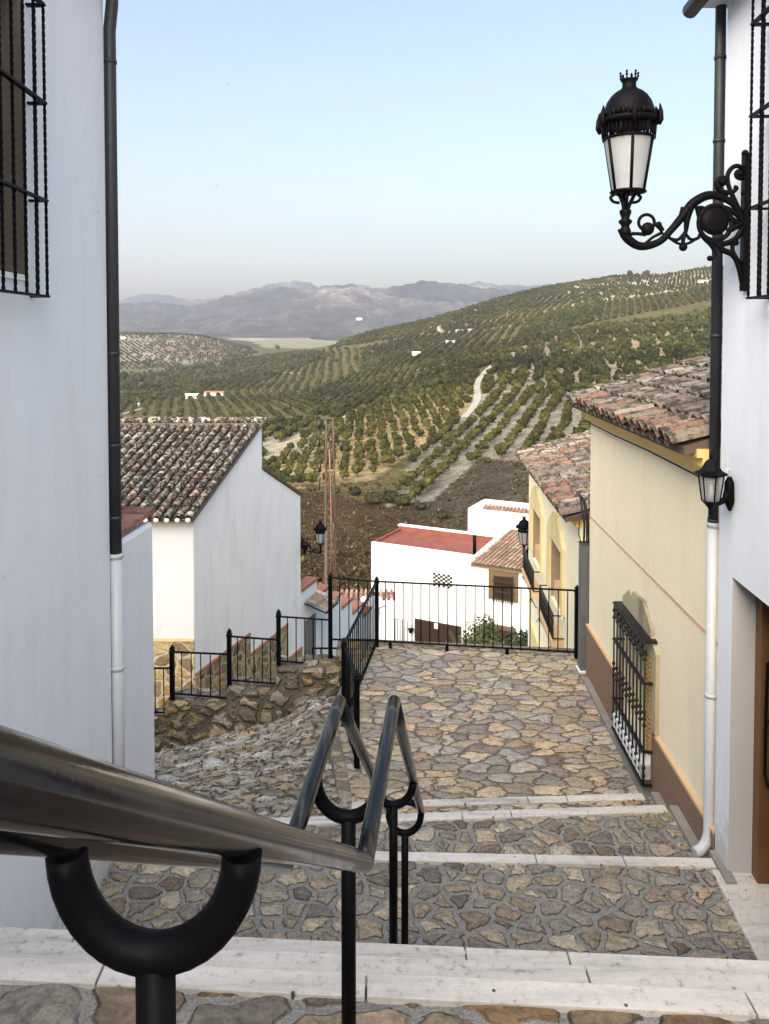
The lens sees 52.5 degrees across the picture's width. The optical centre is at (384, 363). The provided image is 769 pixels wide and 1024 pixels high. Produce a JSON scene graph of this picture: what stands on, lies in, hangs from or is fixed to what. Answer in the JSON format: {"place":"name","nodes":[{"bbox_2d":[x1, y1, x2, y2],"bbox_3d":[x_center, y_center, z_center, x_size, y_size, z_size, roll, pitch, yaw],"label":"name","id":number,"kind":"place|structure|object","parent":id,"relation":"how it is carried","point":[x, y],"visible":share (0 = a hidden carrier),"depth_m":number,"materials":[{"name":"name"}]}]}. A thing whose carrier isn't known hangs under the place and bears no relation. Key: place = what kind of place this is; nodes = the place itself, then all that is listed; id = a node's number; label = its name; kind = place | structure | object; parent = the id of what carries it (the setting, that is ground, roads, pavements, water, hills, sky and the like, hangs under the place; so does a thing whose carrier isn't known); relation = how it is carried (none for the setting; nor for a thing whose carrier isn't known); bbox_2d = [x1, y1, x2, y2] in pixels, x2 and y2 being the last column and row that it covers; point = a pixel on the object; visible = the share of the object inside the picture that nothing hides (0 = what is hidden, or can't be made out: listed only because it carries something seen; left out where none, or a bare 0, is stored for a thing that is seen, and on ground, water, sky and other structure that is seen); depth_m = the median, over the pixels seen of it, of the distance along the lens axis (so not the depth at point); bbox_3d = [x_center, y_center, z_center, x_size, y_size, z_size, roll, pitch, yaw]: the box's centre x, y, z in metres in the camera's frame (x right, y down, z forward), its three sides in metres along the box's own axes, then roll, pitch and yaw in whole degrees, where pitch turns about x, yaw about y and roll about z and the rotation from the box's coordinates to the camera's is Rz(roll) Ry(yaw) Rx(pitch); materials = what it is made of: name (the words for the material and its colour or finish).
{"place":"outdoors","nodes":[
{"label":"outdoors","id":0,"kind":"place"},
{"bbox_2d":[0,0,111,929],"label":"white house","id":1,"kind":"structure","parent":0,"point":[55,655],"depth_m":4.35,"materials":[{"name":"paint"}]},
{"bbox_2d":[0,0,28,280],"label":"window","id":2,"kind":"structure","parent":1,"relation":"in","point":[5,46],"depth_m":3.99,"materials":[{"name":"brown wood"}]},
{"bbox_2d":[103,0,124,767],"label":"downpipe","id":3,"kind":"object","parent":1,"relation":"attached to","point":[113,380],"visible":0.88,"depth_m":5.32,"materials":[{"name":"metal"}]},
{"bbox_2d":[121,505,155,777],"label":"white shed","id":4,"kind":"structure","parent":0,"point":[138,640],"depth_m":5.99,"materials":[{"name":"paint"}]},
{"bbox_2d":[155,696,356,817],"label":"stone ramp","id":5,"kind":"structure","parent":0,"point":[261,769],"depth_m":8.18,"materials":[{"name":"grey stone"}]},
{"bbox_2d":[154,638,359,752],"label":"rubble wall","id":6,"kind":"structure","parent":5,"relation":"on","point":[183,720],"depth_m":9.97,"materials":[{"name":"beige stone"}]},
{"bbox_2d":[154,572,374,713],"bbox_3d":[-1.968,3.659,10.104,3.757,1.816,0.217,0,2,-5],"label":"iron railing","id":7,"kind":"object","parent":6,"relation":"on","point":[229,636],"visible":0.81,"depth_m":10.09,"materials":[{"name":"black metal"}]},
{"bbox_2d":[294,696,333,715],"bbox_3d":[-0.785,4.340,9.502,0.756,0.494,0.649,0,2,0],"label":"boulder","id":8,"kind":"object","parent":5,"relation":"on","point":[303,705],"visible":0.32,"depth_m":9.50,"materials":[{"name":"stone"}]},
{"bbox_2d":[119,280,530,337],"bbox_3d":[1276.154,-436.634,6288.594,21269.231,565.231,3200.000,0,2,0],"label":"mountain range","id":9,"kind":"structure","parent":0,"point":[296,312],"depth_m":6211.19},
{"bbox_2d":[119,281,550,306],"bbox_3d":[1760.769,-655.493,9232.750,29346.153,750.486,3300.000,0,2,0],"label":"mountain range","id":10,"kind":"structure","parent":0,"point":[189,302],"depth_m":9860.48,"materials":[{"name":"grey stone"}]},
{"bbox_2d":[0,983,768,1023],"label":"stairs","id":11,"kind":"structure","parent":0,"point":[51,1003],"depth_m":2.46,"materials":[{"name":"grey stone"}]},
{"bbox_2d":[103,0,727,300],"label":"sky","id":12,"kind":"structure","parent":0,"point":[370,143],"materials":[{"name":"blue"}]},
{"bbox_2d":[119,268,723,591],"bbox_3d":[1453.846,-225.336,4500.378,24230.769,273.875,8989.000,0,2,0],"label":"terrain","id":13,"kind":"structure","parent":0,"point":[396,469],"depth_m":303.32,"materials":[{"name":"soil"}]},
{"bbox_2d":[125,375,134,385],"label":"tall tree","id":14,"kind":"object","parent":13,"relation":"on","point":[130,379],"visible":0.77,"depth_m":989.01,"materials":[{"name":"green plant"}]},
{"bbox_2d":[185,393,198,398],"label":"farmhouse","id":15,"kind":"object","parent":13,"relation":"on","point":[194,395],"visible":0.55,"depth_m":765.83,"materials":[{"name":"white paint"}]},
{"bbox_2d":[120,417,302,707],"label":"gabled house","id":16,"kind":"structure","parent":13,"relation":"on","point":[223,519],"depth_m":19.14,"materials":[{"name":"white paint"}]},
{"bbox_2d":[300,520,326,554],"bbox_3d":[-2.136,5.249,23.095,0.857,1.258,0.394,1,2,14],"label":"wall street lamp","id":17,"kind":"object","parent":16,"relation":"attached to","point":[320,528],"visible":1,"depth_m":23.01,"materials":[{"name":"black metal"}]},
{"bbox_2d":[203,391,224,395],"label":"farmhouse","id":18,"kind":"object","parent":13,"relation":"on","point":[213,393],"visible":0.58,"depth_m":792.62,"materials":[{"name":"white paint"}]},
{"bbox_2d":[270,465,279,471],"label":"olive tree","id":19,"kind":"object","parent":13,"relation":"on","point":[274,468],"visible":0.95,"depth_m":248.48,"materials":[{"name":"green plant"}]},
{"bbox_2d":[273,431,285,442],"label":"olive tree","id":20,"kind":"object","parent":13,"relation":"on","point":[279,436],"visible":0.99,"depth_m":349.92,"materials":[{"name":"green plant"}]},
{"bbox_2d":[276,456,285,466],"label":"olive tree","id":21,"kind":"object","parent":13,"relation":"on","point":[281,459],"visible":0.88,"depth_m":268.37,"materials":[{"name":"green plant"}]},
{"bbox_2d":[279,471,289,481],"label":"olive tree","id":22,"kind":"object","parent":13,"relation":"on","point":[284,475],"visible":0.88,"depth_m":220.11,"materials":[{"name":"green plant"}]},
{"bbox_2d":[288,475,299,486],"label":"olive tree","id":23,"kind":"object","parent":13,"relation":"on","point":[291,479],"visible":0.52,"depth_m":216.88,"materials":[{"name":"green plant"}]},
{"bbox_2d":[289,452,299,462],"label":"olive tree","id":24,"kind":"object","parent":13,"relation":"on","point":[294,456],"visible":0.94,"depth_m":270.76,"materials":[{"name":"green plant"}]},
{"bbox_2d":[294,472,307,486],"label":"olive tree","id":25,"kind":"object","parent":13,"relation":"on","point":[300,477],"visible":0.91,"depth_m":213.50,"materials":[{"name":"green plant"}]},
{"bbox_2d":[299,429,308,437],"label":"olive tree","id":26,"kind":"object","parent":13,"relation":"on","point":[303,433],"visible":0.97,"depth_m":333.82,"materials":[{"name":"green plant"}]},
{"bbox_2d":[305,473,317,483],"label":"olive tree","id":27,"kind":"object","parent":13,"relation":"on","point":[311,477],"visible":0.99,"depth_m":210.66,"materials":[{"name":"green plant"}]},
{"bbox_2d":[306,484,316,490],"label":"bush","id":28,"kind":"object","parent":13,"relation":"on","point":[311,487],"visible":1,"depth_m":201.51,"materials":[{"name":"green plant"}]},
{"bbox_2d":[309,461,317,471],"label":"olive tree","id":29,"kind":"object","parent":13,"relation":"on","point":[314,467],"visible":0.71,"depth_m":239.50,"materials":[{"name":"green plant"}]},
{"bbox_2d":[325,528,327,583],"bbox_3d":[-2.708,13.204,36.483,0.111,11.061,0.111,-1,2,-22],"label":"steel pole","id":30,"kind":"object","parent":13,"relation":"on","point":[326,556],"visible":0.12,"depth_m":36.30,"materials":[{"name":"grey metal"}]},
{"bbox_2d":[311,418,346,590],"bbox_3d":[-2.713,10.676,38.396,1.789,16.007,0.755,0,2,0],"label":"lattice pylon","id":31,"kind":"object","parent":13,"relation":"on","point":[332,509],"visible":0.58,"depth_m":38.01,"materials":[{"name":"metal"}]},
{"bbox_2d":[301,576,371,655],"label":"stepped wall","id":32,"kind":"structure","parent":13,"relation":"on","point":[310,587],"depth_m":25.18,"materials":[{"name":"paint"}]},
{"bbox_2d":[305,613,315,654],"bbox_3d":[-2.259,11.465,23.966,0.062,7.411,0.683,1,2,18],"label":"narrow gate","id":33,"kind":"structure","parent":32,"relation":"attached to","point":[308,636],"depth_m":23.79,"materials":[{"name":"grey metal"}]},
{"bbox_2d":[304,590,338,613],"bbox_3d":[-1.889,7.258,23.830,0.770,0.382,1.066,1,2,18],"label":"door canopy","id":34,"kind":"object","parent":32,"relation":"attached to","point":[318,598],"visible":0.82,"depth_m":23.64,"materials":[{"name":"tile"}]},
{"bbox_2d":[338,462,348,469],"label":"olive tree","id":35,"kind":"object","parent":13,"relation":"on","point":[345,466],"visible":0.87,"depth_m":227.81,"materials":[{"name":"green plant"}]},
{"bbox_2d":[339,469,349,480],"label":"olive tree","id":36,"kind":"object","parent":13,"relation":"on","point":[343,473],"visible":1,"depth_m":218.05,"materials":[{"name":"green plant"}]},
{"bbox_2d":[339,444,352,451],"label":"olive tree","id":37,"kind":"object","parent":13,"relation":"on","point":[347,448],"visible":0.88,"depth_m":266.06,"materials":[{"name":"green plant"}]},
{"bbox_2d":[341,431,352,439],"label":"olive tree","id":38,"kind":"object","parent":13,"relation":"on","point":[346,435],"visible":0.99,"depth_m":294.23,"materials":[{"name":"green plant"}]},
{"bbox_2d":[349,487,360,494],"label":"bush","id":39,"kind":"object","parent":13,"relation":"on","point":[354,490],"visible":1,"depth_m":187.60,"materials":[{"name":"green plant"}]},
{"bbox_2d":[351,464,363,477],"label":"olive tree","id":40,"kind":"object","parent":13,"relation":"on","point":[356,469],"visible":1,"depth_m":221.09,"materials":[{"name":"green plant"}]},
{"bbox_2d":[353,449,364,458],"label":"olive tree","id":41,"kind":"object","parent":13,"relation":"on","point":[359,453],"visible":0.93,"depth_m":249.90,"materials":[{"name":"green plant"}]},
{"bbox_2d":[355,457,365,466],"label":"olive tree","id":42,"kind":"object","parent":13,"relation":"on","point":[360,461],"visible":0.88,"depth_m":230.81,"materials":[{"name":"green plant"}]},
{"bbox_2d":[340,589,395,639],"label":"house","id":43,"kind":"structure","parent":13,"relation":"on","point":[363,596],"depth_m":31.10,"materials":[{"name":"paint"}]},
{"bbox_2d":[365,449,378,464],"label":"olive tree","id":44,"kind":"object","parent":13,"relation":"on","point":[372,454],"visible":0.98,"depth_m":244.42,"materials":[{"name":"green plant"}]},
{"bbox_2d":[364,491,382,503],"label":"bush","id":45,"kind":"object","parent":13,"relation":"on","point":[373,497],"visible":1,"depth_m":172.19,"materials":[{"name":"green plant"}]},
{"bbox_2d":[376,432,387,439],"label":"olive tree","id":46,"kind":"object","parent":13,"relation":"on","point":[380,435],"visible":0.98,"depth_m":285.78,"materials":[{"name":"green plant"}]},
{"bbox_2d":[378,442,390,449],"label":"olive tree","id":47,"kind":"object","parent":13,"relation":"on","point":[384,445],"visible":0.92,"depth_m":267.03,"materials":[{"name":"green plant"}]},
{"bbox_2d":[381,449,392,455],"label":"olive tree","id":48,"kind":"object","parent":13,"relation":"on","point":[387,451],"visible":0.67,"depth_m":248.39,"materials":[{"name":"green plant"}]},
{"bbox_2d":[380,454,395,466],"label":"olive tree","id":49,"kind":"object","parent":13,"relation":"on","point":[386,458],"visible":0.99,"depth_m":238.76,"materials":[{"name":"green plant"}]},
{"bbox_2d":[382,491,399,501],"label":"bush","id":50,"kind":"object","parent":13,"relation":"on","point":[388,496],"visible":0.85,"depth_m":173.84,"materials":[{"name":"green plant"}]},
{"bbox_2d":[393,449,404,460],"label":"olive tree","id":51,"kind":"object","parent":13,"relation":"on","point":[398,453],"visible":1,"depth_m":251.81,"materials":[{"name":"green plant"}]},
{"bbox_2d":[393,494,410,504],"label":"bush","id":52,"kind":"object","parent":13,"relation":"on","point":[401,499],"visible":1,"depth_m":170.43,"materials":[{"name":"green plant"}]},
{"bbox_2d":[396,477,410,489],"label":"olive tree","id":53,"kind":"object","parent":13,"relation":"on","point":[403,481],"visible":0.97,"depth_m":197.11,"materials":[{"name":"green plant"}]},
{"bbox_2d":[402,471,416,480],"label":"olive tree","id":54,"kind":"object","parent":13,"relation":"on","point":[411,475],"visible":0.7,"depth_m":207.90,"materials":[{"name":"green plant"}]},
{"bbox_2d":[300,457,528,591],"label":"dry scrub","id":55,"kind":"object","parent":13,"relation":"on","point":[360,567],"visible":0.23,"depth_m":144.87,"materials":[{"name":"plant"}]},
{"bbox_2d":[408,487,421,500],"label":"olive tree","id":56,"kind":"object","parent":13,"relation":"on","point":[416,491],"visible":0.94,"depth_m":176.84,"materials":[{"name":"green plant"}]},
{"bbox_2d":[410,448,420,455],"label":"olive tree","id":57,"kind":"object","parent":13,"relation":"on","point":[416,452],"visible":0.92,"depth_m":251.12,"materials":[{"name":"green plant"}]},
{"bbox_2d":[409,480,423,496],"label":"olive tree","id":58,"kind":"object","parent":13,"relation":"on","point":[414,484],"visible":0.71,"depth_m":182.61,"materials":[{"name":"green plant"}]},
{"bbox_2d":[413,501,425,508],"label":"bush","id":59,"kind":"object","parent":13,"relation":"on","point":[418,504],"visible":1,"depth_m":163.24,"materials":[{"name":"green plant"}]},
{"bbox_2d":[119,265,723,469],"bbox_3d":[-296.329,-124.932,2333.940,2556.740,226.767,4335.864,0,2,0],"label":"olive grove","id":60,"kind":"object","parent":13,"relation":"on","point":[331,398],"visible":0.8,"depth_m":717.28,"materials":[{"name":"green plant"}]},
{"bbox_2d":[420,476,433,491],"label":"olive tree","id":61,"kind":"object","parent":13,"relation":"on","point":[428,479],"visible":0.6,"depth_m":191.21,"materials":[{"name":"green plant"}]},
{"bbox_2d":[423,466,437,479],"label":"olive tree","id":62,"kind":"object","parent":13,"relation":"on","point":[432,471],"visible":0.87,"depth_m":200.26,"materials":[{"name":"green plant"}]},
{"bbox_2d":[436,511,448,518],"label":"bush","id":63,"kind":"object","parent":13,"relation":"on","point":[442,514],"visible":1,"depth_m":150.91,"materials":[{"name":"green plant"}]},
{"bbox_2d":[437,462,449,475],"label":"olive tree","id":64,"kind":"object","parent":13,"relation":"on","point":[444,466],"visible":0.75,"depth_m":214.29,"materials":[{"name":"green plant"}]},
{"bbox_2d":[440,437,450,446],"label":"olive tree","id":65,"kind":"object","parent":13,"relation":"on","point":[445,441],"visible":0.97,"depth_m":258.00,"materials":[{"name":"green plant"}]},
{"bbox_2d":[441,456,453,463],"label":"olive tree","id":66,"kind":"object","parent":13,"relation":"on","point":[447,459],"visible":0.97,"depth_m":223.80,"materials":[{"name":"green plant"}]},
{"bbox_2d":[371,499,528,644],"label":"flat roofed house","id":67,"kind":"structure","parent":13,"relation":"on","point":[486,548],"depth_m":40.98,"materials":[{"name":"paint"}]},
{"bbox_2d":[395,618,407,640],"bbox_3d":[0.884,15.116,41.711,0.784,2.875,0.059,1,2,27],"label":"door","id":68,"kind":"structure","parent":67,"relation":"in","point":[398,622],"depth_m":41.68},
{"bbox_2d":[415,618,460,642],"bbox_3d":[2.767,15.558,40.753,2.619,4.059,0.099,1,2,27],"label":"garage door","id":69,"kind":"structure","parent":67,"relation":"in","point":[424,623],"depth_m":40.76,"materials":[{"name":"brown wood"}]},
{"bbox_2d":[449,447,460,455],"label":"olive tree","id":70,"kind":"object","parent":13,"relation":"on","point":[456,451],"visible":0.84,"depth_m":238.00,"materials":[{"name":"green plant"}]},
{"bbox_2d":[454,444,465,455],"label":"olive tree","id":71,"kind":"object","parent":13,"relation":"on","point":[460,447],"visible":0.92,"depth_m":241.56,"materials":[{"name":"green plant"}]},
{"bbox_2d":[455,439,467,452],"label":"olive tree","id":72,"kind":"object","parent":13,"relation":"on","point":[462,442],"visible":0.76,"depth_m":246.47,"materials":[{"name":"green plant"}]},
{"bbox_2d":[465,452,478,463],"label":"olive tree","id":73,"kind":"object","parent":13,"relation":"on","point":[471,456],"visible":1,"depth_m":222.05,"materials":[{"name":"green plant"}]},
{"bbox_2d":[466,430,477,440],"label":"olive tree","id":74,"kind":"object","parent":13,"relation":"on","point":[473,433],"visible":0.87,"depth_m":265.64,"materials":[{"name":"green plant"}]},
{"bbox_2d":[445,614,508,644],"bbox_3d":[2.990,10.180,24.369,1.920,4.546,2.256,-1,2,-36],"label":"olive shrub","id":75,"kind":"object","parent":13,"relation":"on","point":[488,634],"visible":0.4,"depth_m":24.25,"materials":[{"name":"green plant"}]},
{"bbox_2d":[483,433,494,444],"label":"olive tree","id":76,"kind":"object","parent":13,"relation":"on","point":[488,437],"visible":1,"depth_m":249.96,"materials":[{"name":"green plant"}]},
{"bbox_2d":[475,626,527,645],"bbox_3d":[3.813,9.741,22.257,1.794,4.198,2.199,-1,2,-37],"label":"olive shrub","id":77,"kind":"object","parent":13,"relation":"on","point":[524,639],"visible":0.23,"depth_m":22.35,"materials":[{"name":"green plant"}]},
{"bbox_2d":[496,445,506,458],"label":"olive tree","id":78,"kind":"object","parent":13,"relation":"on","point":[501,450],"visible":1,"depth_m":219.92,"materials":[{"name":"green plant"}]},
{"bbox_2d":[505,437,513,447],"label":"olive tree","id":79,"kind":"object","parent":13,"relation":"on","point":[510,440],"visible":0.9,"depth_m":237.56,"materials":[{"name":"green plant"}]},
{"bbox_2d":[515,430,590,647],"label":"yellow house","id":80,"kind":"structure","parent":13,"relation":"on","point":[558,470],"depth_m":13.43,"materials":[{"name":"paint"}]},
{"bbox_2d":[516,515,528,555],"bbox_3d":[3.055,3.913,16.853,0.360,1.150,0.784,0,2,0],"label":"wall street lamp","id":81,"kind":"object","parent":80,"relation":"attached to","point":[522,526],"visible":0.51,"depth_m":16.99,"materials":[{"name":"black metal"}]},
{"bbox_2d":[520,485,543,607],"bbox_3d":[2.957,3.475,15.121,0.563,2.179,1.638,0,2,0],"label":"window","id":82,"kind":"structure","parent":80,"relation":"in","point":[536,516],"depth_m":15.21,"materials":[{"name":"yellow paint"}]},
{"bbox_2d":[537,511,564,647],"bbox_3d":[2.828,3.555,12.837,0.559,2.179,1.564,0,2,0],"label":"window","id":83,"kind":"structure","parent":80,"relation":"in","point":[555,560],"depth_m":12.86,"materials":[{"name":"yellow paint"}]},
{"bbox_2d":[99,811,756,986],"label":"stairs","id":84,"kind":"structure","parent":0,"point":[660,911],"depth_m":5.03,"materials":[{"name":"grey stone"}]},
{"bbox_2d":[0,695,424,1023],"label":"handrail","id":85,"kind":"object","parent":84,"relation":"on","point":[68,814],"visible":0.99,"depth_m":0.78,"materials":[{"name":"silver metal"}]},
{"bbox_2d":[0,793,768,1021],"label":"stair nosings","id":86,"kind":"object","parent":84,"relation":"on","point":[641,985],"visible":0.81,"depth_m":2.81,"materials":[{"name":"stone"}]},
{"bbox_2d":[461,365,490,417],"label":"track road","id":87,"kind":"structure","parent":0,"point":[476,399],"depth_m":378.44,"materials":[{"name":"beige soil"}]},
{"bbox_2d":[338,644,654,813],"bbox_3d":[1.104,4.452,8.317,3.292,1.600,4.327,0,2,0],"label":"landing","id":88,"kind":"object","parent":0,"point":[488,730],"visible":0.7,"depth_m":8.15,"materials":[{"name":"beige stone"}]},
{"bbox_2d":[328,639,573,803],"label":"landing kerb","id":89,"kind":"structure","parent":88,"relation":"on","point":[336,758],"depth_m":7.80,"materials":[{"name":"stone"}]},
{"bbox_2d":[341,576,577,768],"bbox_3d":[0.960,3.386,8.709,2.682,1.045,2.964,0,2,8],"label":"iron railing","id":90,"kind":"object","parent":88,"relation":"on","point":[351,678],"visible":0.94,"depth_m":9.96,"materials":[{"name":"black metal"}]},
{"bbox_2d":[383,671,740,941],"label":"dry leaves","id":91,"kind":"object","parent":88,"relation":"on","point":[714,877],"visible":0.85,"depth_m":5.98,"materials":[{"name":"brown plant"}]},
{"bbox_2d":[576,541,589,672],"bbox_3d":[2.450,3.083,9.594,0.140,1.767,0.200,0,2,0],"label":"cable casing","id":92,"kind":"object","parent":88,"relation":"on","point":[583,586],"visible":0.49,"depth_m":9.54,"materials":[{"name":"grey metal"}]},
{"bbox_2d":[578,493,589,542],"bbox_3d":[2.438,1.923,9.672,0.148,0.573,0.308,0,2,0],"label":"cable bundle","id":93,"kind":"object","parent":92,"relation":"on","point":[586,518],"visible":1,"depth_m":9.55,"materials":[{"name":"black rubber"}]},
{"bbox_2d":[582,677,736,884],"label":"curb","id":94,"kind":"structure","parent":88,"relation":"on","point":[688,835],"depth_m":6.55,"materials":[{"name":"grey concrete"}]},
{"bbox_2d":[565,352,721,857],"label":"cream house","id":95,"kind":"structure","parent":0,"point":[645,644],"depth_m":6.91,"materials":[{"name":"paint"}]},
{"bbox_2d":[611,589,659,786],"bbox_3d":[2.449,2.943,7.378,0.372,1.538,1.221,0,2,0],"label":"window","id":96,"kind":"structure","parent":95,"relation":"in","point":[633,613],"depth_m":7.14,"materials":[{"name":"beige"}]},
{"bbox_2d":[584,420,708,481],"bbox_3d":[2.338,0.758,7.393,0.019,0.024,3.922,0,2,2],"label":"gutter","id":97,"kind":"object","parent":95,"relation":"attached to","point":[648,451],"visible":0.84,"depth_m":6.82,"materials":[{"name":"yellow paint"}]},
{"bbox_2d":[682,0,768,960],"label":"white house","id":98,"kind":"structure","parent":0,"point":[742,802],"depth_m":5.07,"materials":[{"name":"paint"}]},
{"bbox_2d":[596,69,748,290],"bbox_3d":[1.812,-1.144,4.921,0.940,1.379,0.432,0,2,4],"label":"wall street lamp","id":99,"kind":"object","parent":98,"relation":"attached to","point":[628,114],"visible":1,"depth_m":4.89,"materials":[{"name":"black metal"}]},
{"bbox_2d":[691,4,726,857],"bbox_3d":[2.275,0.476,5.462,0.182,6.072,0.086,-1,2,-22],"label":"downpipe","id":100,"kind":"object","parent":98,"relation":"attached to","point":[701,848],"visible":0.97,"depth_m":5.46,"materials":[{"name":"metal"}]},
{"bbox_2d":[694,453,734,513],"bbox_3d":[2.158,0.789,5.128,0.244,0.400,0.182,-1,2,-29],"label":"wall lantern","id":101,"kind":"object","parent":98,"relation":"attached to","point":[710,468],"depth_m":5.10,"materials":[{"name":"black metal"}]},
{"bbox_2d":[751,597,768,883],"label":"door","id":102,"kind":"structure","parent":98,"relation":"in","point":[760,815],"depth_m":5.09,"materials":[{"name":"brown wood"}]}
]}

